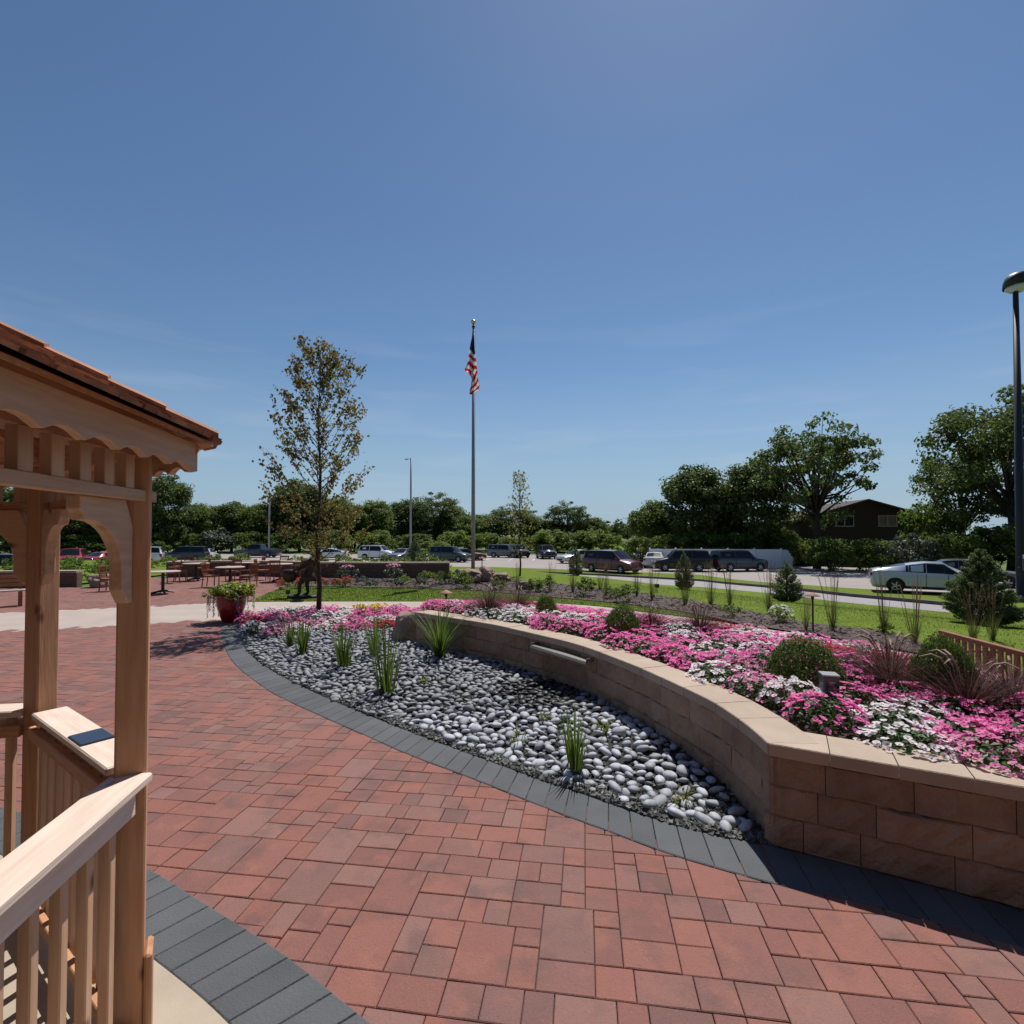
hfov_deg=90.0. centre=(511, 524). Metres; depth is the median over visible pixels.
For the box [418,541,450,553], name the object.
bush
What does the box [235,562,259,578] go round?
patio table
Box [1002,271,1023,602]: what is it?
street lamp
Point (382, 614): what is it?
petunia plant
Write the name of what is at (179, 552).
parked car
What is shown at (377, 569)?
retaining wall
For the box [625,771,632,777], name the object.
river pebble
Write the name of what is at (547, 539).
bush
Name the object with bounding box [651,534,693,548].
bush
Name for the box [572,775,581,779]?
river pebble
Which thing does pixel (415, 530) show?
broadleaf tree
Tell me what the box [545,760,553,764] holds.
river pebble
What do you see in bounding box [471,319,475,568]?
flagpole
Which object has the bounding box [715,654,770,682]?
petunia plant
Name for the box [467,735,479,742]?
river pebble
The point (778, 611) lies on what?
perennial
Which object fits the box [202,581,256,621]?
planter
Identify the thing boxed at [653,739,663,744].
river pebble
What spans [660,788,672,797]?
river pebble
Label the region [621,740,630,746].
river pebble
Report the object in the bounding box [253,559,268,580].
patio chair
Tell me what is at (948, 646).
boxwood shrub
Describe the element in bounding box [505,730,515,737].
river pebble
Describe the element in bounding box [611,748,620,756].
river pebble
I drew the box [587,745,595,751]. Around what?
river pebble
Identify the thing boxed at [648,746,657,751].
river pebble
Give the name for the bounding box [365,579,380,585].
perennial
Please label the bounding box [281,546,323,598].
statue
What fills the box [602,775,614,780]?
river pebble
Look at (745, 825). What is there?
river pebble
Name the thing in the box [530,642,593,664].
spillway
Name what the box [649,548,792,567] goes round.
fence
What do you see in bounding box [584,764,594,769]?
river pebble
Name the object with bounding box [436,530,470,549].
bush
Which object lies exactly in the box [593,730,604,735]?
river pebble
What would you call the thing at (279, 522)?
broadleaf tree
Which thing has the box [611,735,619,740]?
river pebble
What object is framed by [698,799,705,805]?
river pebble
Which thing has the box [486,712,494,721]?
river pebble
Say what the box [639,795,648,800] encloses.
river pebble
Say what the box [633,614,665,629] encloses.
petunia plant
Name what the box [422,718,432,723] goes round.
river pebble
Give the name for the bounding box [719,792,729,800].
river pebble
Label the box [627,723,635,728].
river pebble
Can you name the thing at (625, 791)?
river pebble
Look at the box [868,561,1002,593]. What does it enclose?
parked car
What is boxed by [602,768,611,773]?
river pebble
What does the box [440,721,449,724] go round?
river pebble
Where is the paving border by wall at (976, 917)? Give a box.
[761,844,1023,947]
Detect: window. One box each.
[835,515,854,526]
[878,515,897,526]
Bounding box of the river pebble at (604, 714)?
[602,712,613,718]
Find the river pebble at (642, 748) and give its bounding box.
[636,745,649,752]
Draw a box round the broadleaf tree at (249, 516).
[231,503,290,547]
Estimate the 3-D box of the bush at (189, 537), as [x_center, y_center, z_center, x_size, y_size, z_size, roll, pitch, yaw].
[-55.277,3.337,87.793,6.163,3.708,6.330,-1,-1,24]
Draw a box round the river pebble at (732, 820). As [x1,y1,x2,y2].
[722,815,739,825]
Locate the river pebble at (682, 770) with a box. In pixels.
[676,764,689,777]
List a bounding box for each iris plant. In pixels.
[281,616,300,646]
[289,613,314,654]
[329,617,358,666]
[361,611,389,654]
[365,622,406,695]
[556,700,592,774]
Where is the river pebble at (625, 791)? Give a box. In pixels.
[622,788,629,795]
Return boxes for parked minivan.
[582,550,643,573]
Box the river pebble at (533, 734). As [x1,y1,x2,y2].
[529,732,538,736]
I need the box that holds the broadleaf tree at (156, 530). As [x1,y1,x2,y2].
[152,510,170,545]
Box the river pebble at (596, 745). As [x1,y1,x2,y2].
[593,743,603,748]
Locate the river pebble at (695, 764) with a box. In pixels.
[688,761,699,768]
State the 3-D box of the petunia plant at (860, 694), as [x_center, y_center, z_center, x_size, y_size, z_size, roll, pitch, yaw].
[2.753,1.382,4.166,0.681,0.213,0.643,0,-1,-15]
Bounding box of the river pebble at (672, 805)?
[667,803,678,808]
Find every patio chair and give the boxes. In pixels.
[97,565,108,591]
[167,560,181,583]
[172,559,187,581]
[184,556,194,560]
[197,557,210,576]
[200,562,219,587]
[225,559,241,580]
[239,562,258,586]
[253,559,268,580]
[269,560,283,582]
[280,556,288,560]
[290,559,305,576]
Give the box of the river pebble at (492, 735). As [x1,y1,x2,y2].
[489,733,498,738]
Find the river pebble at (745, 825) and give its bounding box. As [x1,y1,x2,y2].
[738,819,752,830]
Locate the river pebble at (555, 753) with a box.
[551,751,558,755]
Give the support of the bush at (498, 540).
on the ground at (294, 551)
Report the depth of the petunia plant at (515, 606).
8.86 m
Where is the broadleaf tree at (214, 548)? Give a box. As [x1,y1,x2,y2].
[194,504,236,551]
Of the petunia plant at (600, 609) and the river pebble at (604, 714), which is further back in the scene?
the petunia plant at (600, 609)
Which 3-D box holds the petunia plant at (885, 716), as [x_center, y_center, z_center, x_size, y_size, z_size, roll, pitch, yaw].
[2.687,1.376,3.621,0.564,0.207,0.555,0,-1,1]
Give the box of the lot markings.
[258,559,866,575]
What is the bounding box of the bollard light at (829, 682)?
[818,671,840,713]
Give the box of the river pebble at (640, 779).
[636,777,644,781]
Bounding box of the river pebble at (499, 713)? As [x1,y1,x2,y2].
[495,711,504,715]
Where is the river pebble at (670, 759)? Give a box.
[666,755,674,763]
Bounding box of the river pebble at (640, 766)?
[634,764,646,769]
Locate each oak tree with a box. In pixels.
[407,491,465,543]
[489,503,537,537]
[543,500,591,549]
[742,411,884,568]
[906,444,1004,534]
[911,383,1023,570]
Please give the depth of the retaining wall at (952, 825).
3.21 m
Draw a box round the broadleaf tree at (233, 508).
[207,501,251,551]
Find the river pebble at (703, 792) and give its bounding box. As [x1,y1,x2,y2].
[696,787,707,797]
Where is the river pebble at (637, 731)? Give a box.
[630,728,641,734]
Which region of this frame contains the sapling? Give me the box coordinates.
[503,470,535,575]
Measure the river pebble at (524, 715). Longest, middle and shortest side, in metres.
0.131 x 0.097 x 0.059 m
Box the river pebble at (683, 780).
[679,777,688,782]
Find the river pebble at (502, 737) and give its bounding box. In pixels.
[499,735,505,740]
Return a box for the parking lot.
[177,554,1015,594]
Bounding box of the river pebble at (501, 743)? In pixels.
[496,740,504,746]
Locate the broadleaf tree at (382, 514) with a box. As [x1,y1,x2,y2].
[344,498,400,544]
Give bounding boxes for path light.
[439,590,451,600]
[805,592,819,630]
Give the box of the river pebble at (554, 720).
[550,717,559,723]
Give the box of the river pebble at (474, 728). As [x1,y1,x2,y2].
[470,724,481,733]
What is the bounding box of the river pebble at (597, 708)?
[592,706,600,710]
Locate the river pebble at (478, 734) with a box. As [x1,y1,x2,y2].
[476,732,486,736]
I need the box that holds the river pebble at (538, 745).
[534,740,543,749]
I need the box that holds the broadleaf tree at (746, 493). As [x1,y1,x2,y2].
[711,456,802,548]
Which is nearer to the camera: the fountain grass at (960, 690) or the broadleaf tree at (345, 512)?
the fountain grass at (960, 690)
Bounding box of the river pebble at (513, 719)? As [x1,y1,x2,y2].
[509,716,516,722]
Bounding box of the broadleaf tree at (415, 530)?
[391,517,442,549]
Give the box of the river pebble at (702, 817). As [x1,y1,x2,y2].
[694,811,714,824]
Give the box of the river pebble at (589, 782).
[584,780,594,786]
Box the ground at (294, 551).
[0,536,1006,667]
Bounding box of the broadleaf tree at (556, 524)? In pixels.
[530,519,568,544]
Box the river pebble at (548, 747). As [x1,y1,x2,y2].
[545,744,554,752]
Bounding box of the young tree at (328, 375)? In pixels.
[252,331,374,610]
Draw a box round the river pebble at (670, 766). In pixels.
[661,762,676,769]
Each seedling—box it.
[417,674,433,684]
[506,728,526,744]
[539,711,550,721]
[591,717,613,735]
[667,782,696,806]
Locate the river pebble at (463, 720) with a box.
[459,717,468,725]
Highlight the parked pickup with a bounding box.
[233,544,282,557]
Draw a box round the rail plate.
[68,728,113,746]
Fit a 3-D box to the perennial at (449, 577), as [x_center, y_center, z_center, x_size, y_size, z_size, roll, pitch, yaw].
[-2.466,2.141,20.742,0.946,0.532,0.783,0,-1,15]
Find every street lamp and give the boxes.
[268,490,269,548]
[405,458,411,548]
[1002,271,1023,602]
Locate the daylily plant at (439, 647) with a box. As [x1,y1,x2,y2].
[401,597,476,658]
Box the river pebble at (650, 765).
[644,761,655,769]
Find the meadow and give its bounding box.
[534,541,679,551]
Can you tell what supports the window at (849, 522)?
in the house
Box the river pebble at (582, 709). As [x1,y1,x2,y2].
[578,708,586,713]
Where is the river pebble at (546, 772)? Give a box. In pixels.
[542,770,554,774]
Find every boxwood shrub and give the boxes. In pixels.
[533,594,557,615]
[603,603,640,640]
[760,633,848,697]
[905,631,980,701]
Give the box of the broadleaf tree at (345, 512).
[308,496,372,549]
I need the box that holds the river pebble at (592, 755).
[587,752,596,757]
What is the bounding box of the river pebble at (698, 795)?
[692,793,702,799]
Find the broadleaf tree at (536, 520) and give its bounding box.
[513,516,558,541]
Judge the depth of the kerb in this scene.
24.34 m
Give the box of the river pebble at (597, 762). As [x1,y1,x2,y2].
[593,758,602,765]
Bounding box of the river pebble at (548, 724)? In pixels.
[543,722,552,726]
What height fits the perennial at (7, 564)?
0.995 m
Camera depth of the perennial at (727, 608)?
12.29 m
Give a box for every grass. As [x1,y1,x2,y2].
[436,584,532,611]
[475,585,563,606]
[512,563,520,589]
[565,553,577,591]
[595,559,605,589]
[598,562,610,590]
[629,604,692,628]
[631,557,643,595]
[643,601,769,637]
[646,562,660,599]
[676,559,694,604]
[700,558,717,606]
[721,563,735,605]
[756,561,777,612]
[768,625,1023,691]
[797,587,811,629]
[817,566,844,629]
[829,640,903,664]
[844,644,1023,722]
[873,572,896,631]
[895,574,923,643]
[902,652,1023,709]
[956,583,987,638]
[974,581,1003,640]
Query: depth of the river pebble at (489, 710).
5.51 m
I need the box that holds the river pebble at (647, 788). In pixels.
[643,785,652,791]
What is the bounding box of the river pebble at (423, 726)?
[419,724,427,729]
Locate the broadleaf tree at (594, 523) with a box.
[569,517,613,540]
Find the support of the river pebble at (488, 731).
on the gravel base at (620, 760)
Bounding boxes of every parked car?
[0,553,12,565]
[60,548,88,559]
[78,551,107,559]
[151,546,166,560]
[164,546,209,560]
[191,549,217,560]
[310,548,349,558]
[357,545,393,559]
[386,548,413,560]
[429,546,470,561]
[455,548,486,560]
[487,544,514,557]
[508,544,529,557]
[535,545,556,558]
[555,549,585,562]
[643,552,666,567]
[651,550,711,571]
[710,550,768,571]
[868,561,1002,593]
[935,559,1015,588]
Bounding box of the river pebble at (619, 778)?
[615,774,624,783]
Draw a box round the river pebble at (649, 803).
[643,799,657,808]
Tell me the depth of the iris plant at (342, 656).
7.44 m
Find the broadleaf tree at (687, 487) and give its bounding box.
[654,463,737,548]
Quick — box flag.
[465,329,479,394]
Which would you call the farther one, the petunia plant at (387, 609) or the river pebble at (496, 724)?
the petunia plant at (387, 609)
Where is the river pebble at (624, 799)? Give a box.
[618,796,629,802]
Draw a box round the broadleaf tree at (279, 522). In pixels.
[254,510,304,547]
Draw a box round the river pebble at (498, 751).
[493,747,504,754]
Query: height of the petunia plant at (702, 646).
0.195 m
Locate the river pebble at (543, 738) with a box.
[539,736,547,740]
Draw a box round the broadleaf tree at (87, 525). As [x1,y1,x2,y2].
[74,521,153,543]
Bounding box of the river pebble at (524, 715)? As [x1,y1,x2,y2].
[520,711,529,718]
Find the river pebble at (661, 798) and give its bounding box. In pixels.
[652,794,667,803]
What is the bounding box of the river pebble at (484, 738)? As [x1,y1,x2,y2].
[479,736,491,741]
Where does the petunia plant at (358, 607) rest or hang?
on the strip soil at (272, 626)
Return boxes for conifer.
[405,538,424,561]
[568,546,583,575]
[674,550,694,588]
[769,561,804,601]
[939,548,1023,626]
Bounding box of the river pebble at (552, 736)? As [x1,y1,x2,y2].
[549,734,556,738]
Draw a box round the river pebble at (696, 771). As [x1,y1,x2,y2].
[691,768,704,775]
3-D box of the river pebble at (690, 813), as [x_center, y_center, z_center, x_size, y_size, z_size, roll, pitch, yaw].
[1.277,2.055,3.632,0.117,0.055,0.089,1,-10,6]
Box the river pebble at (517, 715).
[510,713,519,718]
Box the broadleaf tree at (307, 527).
[296,506,334,547]
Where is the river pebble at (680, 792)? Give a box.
[677,785,690,795]
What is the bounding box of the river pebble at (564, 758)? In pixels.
[561,755,566,761]
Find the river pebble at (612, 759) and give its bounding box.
[609,757,616,762]
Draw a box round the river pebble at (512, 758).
[509,755,517,762]
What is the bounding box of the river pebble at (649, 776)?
[645,772,652,779]
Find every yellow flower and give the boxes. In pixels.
[351,603,373,622]
[369,602,387,619]
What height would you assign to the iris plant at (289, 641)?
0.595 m
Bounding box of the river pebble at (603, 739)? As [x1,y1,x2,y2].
[598,737,606,742]
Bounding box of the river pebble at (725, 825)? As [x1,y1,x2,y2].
[719,820,731,832]
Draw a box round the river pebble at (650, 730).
[642,727,653,733]
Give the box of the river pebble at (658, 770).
[654,766,663,774]
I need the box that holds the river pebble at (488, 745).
[485,743,494,747]
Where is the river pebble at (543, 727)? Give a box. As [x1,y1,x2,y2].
[539,726,547,729]
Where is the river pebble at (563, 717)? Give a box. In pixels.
[558,714,570,718]
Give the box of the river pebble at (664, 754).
[662,752,669,758]
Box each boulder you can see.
[87,573,108,587]
[391,610,421,641]
[455,568,482,582]
[477,566,495,581]
[492,572,511,581]
[519,581,533,589]
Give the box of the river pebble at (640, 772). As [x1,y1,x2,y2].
[636,770,645,775]
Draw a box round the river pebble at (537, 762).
[532,759,545,766]
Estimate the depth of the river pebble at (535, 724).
5.15 m
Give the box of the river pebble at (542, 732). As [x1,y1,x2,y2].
[537,730,546,735]
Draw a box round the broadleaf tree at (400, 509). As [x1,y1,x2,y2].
[385,499,428,549]
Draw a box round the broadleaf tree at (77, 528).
[60,518,97,549]
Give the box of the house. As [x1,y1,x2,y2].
[765,499,931,564]
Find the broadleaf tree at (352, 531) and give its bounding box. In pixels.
[345,515,379,550]
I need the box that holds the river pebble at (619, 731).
[611,727,625,735]
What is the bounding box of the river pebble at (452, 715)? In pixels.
[448,713,456,718]
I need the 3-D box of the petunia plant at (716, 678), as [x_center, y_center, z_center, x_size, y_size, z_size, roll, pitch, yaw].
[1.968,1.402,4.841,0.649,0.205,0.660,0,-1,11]
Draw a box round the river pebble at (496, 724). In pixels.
[490,722,501,727]
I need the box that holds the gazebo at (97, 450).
[0,321,222,1023]
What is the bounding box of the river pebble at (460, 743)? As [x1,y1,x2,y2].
[456,741,466,745]
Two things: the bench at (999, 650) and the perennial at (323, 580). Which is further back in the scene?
the perennial at (323, 580)
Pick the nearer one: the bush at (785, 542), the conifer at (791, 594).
the conifer at (791, 594)
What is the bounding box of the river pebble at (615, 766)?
[609,763,620,770]
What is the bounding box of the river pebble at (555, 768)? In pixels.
[550,765,559,771]
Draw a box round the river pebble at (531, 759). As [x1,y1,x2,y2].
[526,757,536,761]
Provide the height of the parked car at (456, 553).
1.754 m
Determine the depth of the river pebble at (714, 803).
3.73 m
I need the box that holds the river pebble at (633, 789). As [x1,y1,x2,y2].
[628,785,639,792]
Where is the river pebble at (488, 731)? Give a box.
[483,728,493,735]
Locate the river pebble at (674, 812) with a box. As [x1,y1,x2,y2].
[667,807,685,818]
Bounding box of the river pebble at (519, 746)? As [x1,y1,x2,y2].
[510,741,523,750]
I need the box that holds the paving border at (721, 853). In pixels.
[221,624,777,884]
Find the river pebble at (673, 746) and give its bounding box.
[670,743,676,749]
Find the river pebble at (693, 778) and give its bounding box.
[690,774,697,781]
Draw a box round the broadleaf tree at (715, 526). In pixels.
[692,501,755,548]
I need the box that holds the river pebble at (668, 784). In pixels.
[665,781,677,789]
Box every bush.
[0,535,11,552]
[4,533,77,548]
[64,533,105,552]
[151,532,179,550]
[168,533,204,549]
[189,527,239,552]
[231,531,275,548]
[264,531,304,552]
[302,529,353,549]
[349,530,399,552]
[394,533,432,550]
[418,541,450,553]
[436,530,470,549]
[468,532,501,551]
[488,535,515,544]
[510,537,545,550]
[532,529,572,552]
[552,532,592,551]
[574,528,609,549]
[599,534,626,549]
[619,537,655,560]
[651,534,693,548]
[681,532,731,548]
[715,532,764,548]
[750,532,790,548]
[760,528,808,560]
[783,538,812,565]
[801,536,863,570]
[849,538,899,570]
[873,536,911,566]
[893,533,947,563]
[895,504,968,561]
[916,532,996,560]
[957,523,1014,570]
[999,542,1014,566]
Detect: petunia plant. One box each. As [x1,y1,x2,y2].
[234,610,258,618]
[234,614,257,623]
[237,620,264,633]
[239,616,267,627]
[249,611,270,619]
[258,606,280,614]
[258,621,282,632]
[260,614,280,622]
[260,624,287,636]
[265,609,289,620]
[267,615,291,625]
[276,607,297,614]
[278,608,301,617]
[278,621,298,629]
[282,624,310,636]
[285,616,308,624]
[288,611,312,620]
[292,604,312,612]
[300,608,319,616]
[300,614,323,621]
[300,619,322,628]
[310,604,327,613]
[310,617,339,624]
[310,623,336,632]
[312,609,335,619]
[321,607,337,615]
[324,617,347,626]
[325,604,343,612]
[325,613,345,620]
[330,622,355,632]
[332,605,352,614]
[334,610,356,618]
[342,614,361,623]
[343,618,369,626]
[349,609,371,617]
[349,621,376,631]
[350,603,368,610]
[354,612,373,620]
[362,616,381,622]
[372,611,389,621]
[372,619,394,628]
[375,614,395,624]
[380,606,403,614]
[386,609,400,616]
[389,603,409,610]
[419,599,447,610]
[421,599,442,609]
[433,602,462,612]
[443,599,462,608]
[449,603,478,614]
[459,601,477,612]
[462,607,495,617]
[478,608,510,619]
[498,608,528,617]
[498,609,534,623]
[501,603,527,613]
[519,609,545,619]
[522,606,544,611]
[524,613,561,625]
[528,614,567,630]
[537,610,566,618]
[547,606,571,614]
[550,617,592,636]
[554,611,589,627]
[570,608,592,617]
[570,612,605,625]
[578,619,620,634]
[580,612,619,626]
[584,624,624,641]
[592,608,609,614]
[595,611,623,620]
[599,631,649,652]
[622,628,660,646]
[624,635,675,657]
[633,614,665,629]
[640,623,670,639]
[646,643,695,665]
[653,634,699,653]
[659,621,698,637]
[660,618,692,630]
[664,629,711,645]
[667,650,718,673]
[683,640,737,660]
[685,660,756,688]
[688,626,724,640]
[696,648,757,674]
[697,629,746,648]
[701,634,754,654]
[707,621,736,631]
[711,625,740,636]
[712,628,761,641]
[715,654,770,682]
[720,671,795,704]
[731,623,768,638]
[734,632,769,647]
[735,639,785,664]
[737,645,795,670]
[743,629,780,640]
[755,634,802,649]
[758,675,827,714]
[761,637,807,656]
[770,631,805,640]
[774,631,824,641]
[782,689,871,734]
[792,633,843,650]
[807,681,899,717]
[809,642,856,666]
[810,663,879,697]
[816,650,878,682]
[830,639,885,656]
[847,700,943,742]
[853,720,968,762]
[865,651,910,665]
[865,679,950,714]
[868,695,967,730]
[905,693,1018,730]
[913,713,1023,761]
[935,730,1023,778]
[964,668,1008,702]
[970,718,1023,764]
[991,709,1023,731]
[997,691,1023,718]
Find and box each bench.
[0,575,25,605]
[937,630,1023,684]
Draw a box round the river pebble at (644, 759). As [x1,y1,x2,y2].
[639,757,648,761]
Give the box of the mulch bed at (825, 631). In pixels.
[290,577,921,651]
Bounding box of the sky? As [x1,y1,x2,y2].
[0,0,1023,535]
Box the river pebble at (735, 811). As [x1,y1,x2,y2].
[728,806,745,816]
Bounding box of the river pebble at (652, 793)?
[647,790,655,796]
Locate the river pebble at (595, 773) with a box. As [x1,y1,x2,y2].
[592,770,599,777]
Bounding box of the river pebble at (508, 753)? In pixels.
[504,750,512,756]
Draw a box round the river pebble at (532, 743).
[528,741,536,745]
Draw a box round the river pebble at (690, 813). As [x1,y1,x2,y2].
[684,810,694,816]
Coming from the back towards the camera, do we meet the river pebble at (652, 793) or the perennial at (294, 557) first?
the perennial at (294, 557)
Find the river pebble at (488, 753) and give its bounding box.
[486,751,493,755]
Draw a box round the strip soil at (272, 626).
[249,613,390,634]
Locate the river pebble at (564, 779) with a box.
[558,776,572,783]
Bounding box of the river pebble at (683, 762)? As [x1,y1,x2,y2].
[677,760,690,766]
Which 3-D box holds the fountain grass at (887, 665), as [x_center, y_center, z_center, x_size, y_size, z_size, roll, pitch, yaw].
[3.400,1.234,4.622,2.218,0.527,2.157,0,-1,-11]
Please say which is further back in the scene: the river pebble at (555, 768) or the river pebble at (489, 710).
the river pebble at (489, 710)
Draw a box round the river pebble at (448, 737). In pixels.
[443,734,454,740]
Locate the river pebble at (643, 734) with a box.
[638,731,649,738]
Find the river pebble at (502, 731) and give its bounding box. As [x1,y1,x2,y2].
[497,729,505,734]
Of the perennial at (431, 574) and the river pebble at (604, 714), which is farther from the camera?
the perennial at (431, 574)
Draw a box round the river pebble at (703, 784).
[699,782,709,787]
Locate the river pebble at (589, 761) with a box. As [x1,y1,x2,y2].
[583,759,592,764]
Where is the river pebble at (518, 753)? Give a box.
[514,750,522,756]
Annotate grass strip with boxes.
[475,567,1023,607]
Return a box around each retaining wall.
[0,570,83,588]
[166,560,449,577]
[415,610,1023,908]
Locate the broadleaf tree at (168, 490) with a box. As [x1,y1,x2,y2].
[152,473,200,552]
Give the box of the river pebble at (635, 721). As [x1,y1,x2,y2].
[632,719,640,724]
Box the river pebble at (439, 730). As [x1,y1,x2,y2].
[436,726,444,733]
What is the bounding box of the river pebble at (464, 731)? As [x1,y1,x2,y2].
[461,729,469,733]
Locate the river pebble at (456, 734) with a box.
[453,732,461,737]
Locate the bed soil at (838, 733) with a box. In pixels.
[441,611,1023,764]
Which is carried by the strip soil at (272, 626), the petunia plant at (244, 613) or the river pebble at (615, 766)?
the petunia plant at (244, 613)
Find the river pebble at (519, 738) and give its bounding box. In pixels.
[515,735,527,742]
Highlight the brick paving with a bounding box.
[0,576,1023,1023]
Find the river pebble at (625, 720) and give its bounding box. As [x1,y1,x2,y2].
[622,717,631,723]
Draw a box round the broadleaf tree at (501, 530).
[467,513,515,548]
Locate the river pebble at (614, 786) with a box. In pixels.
[608,780,621,793]
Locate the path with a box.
[0,601,916,656]
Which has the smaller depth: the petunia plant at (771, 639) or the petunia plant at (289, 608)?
the petunia plant at (771, 639)
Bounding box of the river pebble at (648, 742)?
[644,740,652,744]
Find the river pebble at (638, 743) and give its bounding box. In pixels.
[633,740,644,746]
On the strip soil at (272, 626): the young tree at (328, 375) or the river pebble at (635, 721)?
the young tree at (328, 375)
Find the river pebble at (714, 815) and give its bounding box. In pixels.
[709,812,721,820]
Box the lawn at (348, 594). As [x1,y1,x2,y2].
[252,586,701,617]
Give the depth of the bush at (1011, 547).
37.11 m
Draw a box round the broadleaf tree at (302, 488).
[260,477,329,551]
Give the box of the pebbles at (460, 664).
[238,624,760,834]
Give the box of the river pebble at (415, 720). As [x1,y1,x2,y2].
[410,719,419,722]
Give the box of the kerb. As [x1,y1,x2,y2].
[537,571,1018,608]
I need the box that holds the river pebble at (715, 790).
[708,786,725,793]
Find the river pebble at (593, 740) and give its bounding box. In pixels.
[585,736,597,743]
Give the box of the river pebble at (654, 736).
[649,733,658,738]
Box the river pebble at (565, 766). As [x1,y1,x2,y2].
[561,760,569,769]
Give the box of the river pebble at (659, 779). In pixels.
[655,775,664,783]
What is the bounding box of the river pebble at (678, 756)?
[675,753,686,759]
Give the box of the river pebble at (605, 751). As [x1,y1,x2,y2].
[600,747,611,756]
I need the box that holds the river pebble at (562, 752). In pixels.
[559,749,565,755]
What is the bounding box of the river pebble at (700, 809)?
[694,807,703,812]
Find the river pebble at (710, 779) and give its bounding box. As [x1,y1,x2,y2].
[705,776,715,783]
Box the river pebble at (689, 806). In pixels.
[680,799,692,808]
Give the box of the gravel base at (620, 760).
[249,629,767,843]
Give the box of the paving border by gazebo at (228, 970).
[0,807,369,1023]
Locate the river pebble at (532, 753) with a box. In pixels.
[527,751,537,756]
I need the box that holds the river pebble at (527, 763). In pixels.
[524,761,531,766]
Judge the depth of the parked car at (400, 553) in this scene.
58.96 m
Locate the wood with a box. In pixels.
[574,518,764,539]
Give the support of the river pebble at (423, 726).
on the gravel base at (620, 760)
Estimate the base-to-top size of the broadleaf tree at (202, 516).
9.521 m
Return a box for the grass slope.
[0,560,1023,673]
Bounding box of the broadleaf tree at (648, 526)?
[624,497,675,560]
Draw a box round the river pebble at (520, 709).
[517,707,524,712]
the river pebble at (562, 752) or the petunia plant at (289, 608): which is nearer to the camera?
the river pebble at (562, 752)
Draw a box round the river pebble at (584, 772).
[580,769,588,777]
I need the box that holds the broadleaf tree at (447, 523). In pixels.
[422,508,470,545]
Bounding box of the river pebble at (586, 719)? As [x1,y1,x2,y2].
[583,717,590,721]
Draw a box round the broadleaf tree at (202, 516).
[175,503,225,543]
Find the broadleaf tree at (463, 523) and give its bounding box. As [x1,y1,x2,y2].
[445,515,493,548]
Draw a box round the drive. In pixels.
[569,574,996,614]
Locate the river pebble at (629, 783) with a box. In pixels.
[626,781,636,786]
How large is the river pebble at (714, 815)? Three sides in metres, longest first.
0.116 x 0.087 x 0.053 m
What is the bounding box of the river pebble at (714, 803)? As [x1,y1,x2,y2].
[705,799,726,807]
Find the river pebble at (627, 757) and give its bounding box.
[623,755,631,760]
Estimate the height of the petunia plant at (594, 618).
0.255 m
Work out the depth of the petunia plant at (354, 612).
11.88 m
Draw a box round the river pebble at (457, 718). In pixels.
[454,716,463,721]
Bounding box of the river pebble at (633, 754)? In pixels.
[629,751,636,758]
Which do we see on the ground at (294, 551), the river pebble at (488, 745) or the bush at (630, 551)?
the bush at (630, 551)
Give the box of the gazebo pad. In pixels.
[0,855,227,1023]
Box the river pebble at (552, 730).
[547,726,557,733]
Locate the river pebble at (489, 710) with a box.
[486,708,495,713]
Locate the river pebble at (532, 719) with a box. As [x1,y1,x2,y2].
[527,716,537,722]
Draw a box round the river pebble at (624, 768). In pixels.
[620,765,632,772]
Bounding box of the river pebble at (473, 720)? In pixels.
[470,717,476,722]
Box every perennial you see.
[0,557,12,568]
[0,565,12,569]
[60,556,84,567]
[60,560,91,577]
[82,561,108,578]
[96,556,108,565]
[151,558,159,567]
[159,555,176,565]
[202,554,226,560]
[227,553,251,559]
[275,579,290,588]
[287,555,309,560]
[292,577,304,586]
[314,577,329,586]
[329,578,342,587]
[333,554,356,561]
[335,565,358,578]
[341,577,353,585]
[352,556,377,561]
[354,575,367,582]
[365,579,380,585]
[372,554,395,561]
[384,563,405,579]
[390,577,406,585]
[394,557,411,561]
[399,575,410,582]
[412,577,427,584]
[415,551,438,561]
[417,570,434,580]
[433,571,447,583]
[440,571,459,583]
[455,571,473,587]
[489,577,505,589]
[525,578,542,591]
[534,575,555,591]
[575,576,597,596]
[603,586,615,597]
[614,584,637,604]
[717,603,741,615]
[767,604,794,621]
[876,623,894,633]
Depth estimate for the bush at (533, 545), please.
90.90 m
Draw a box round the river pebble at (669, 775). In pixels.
[662,770,676,780]
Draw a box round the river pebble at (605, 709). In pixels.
[600,706,610,711]
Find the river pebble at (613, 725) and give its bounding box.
[610,723,619,727]
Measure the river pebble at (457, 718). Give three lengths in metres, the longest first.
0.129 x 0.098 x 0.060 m
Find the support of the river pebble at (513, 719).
on the gravel base at (620, 760)
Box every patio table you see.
[151,570,180,593]
[182,562,209,580]
[215,566,244,583]
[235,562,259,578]
[267,563,292,581]
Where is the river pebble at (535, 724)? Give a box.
[533,722,538,727]
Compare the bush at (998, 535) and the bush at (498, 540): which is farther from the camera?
the bush at (498, 540)
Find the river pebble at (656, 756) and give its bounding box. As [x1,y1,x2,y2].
[649,753,661,759]
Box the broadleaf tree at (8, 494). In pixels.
[3,487,74,552]
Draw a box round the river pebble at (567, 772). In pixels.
[563,769,572,776]
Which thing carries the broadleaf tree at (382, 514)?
on the ground at (294, 551)

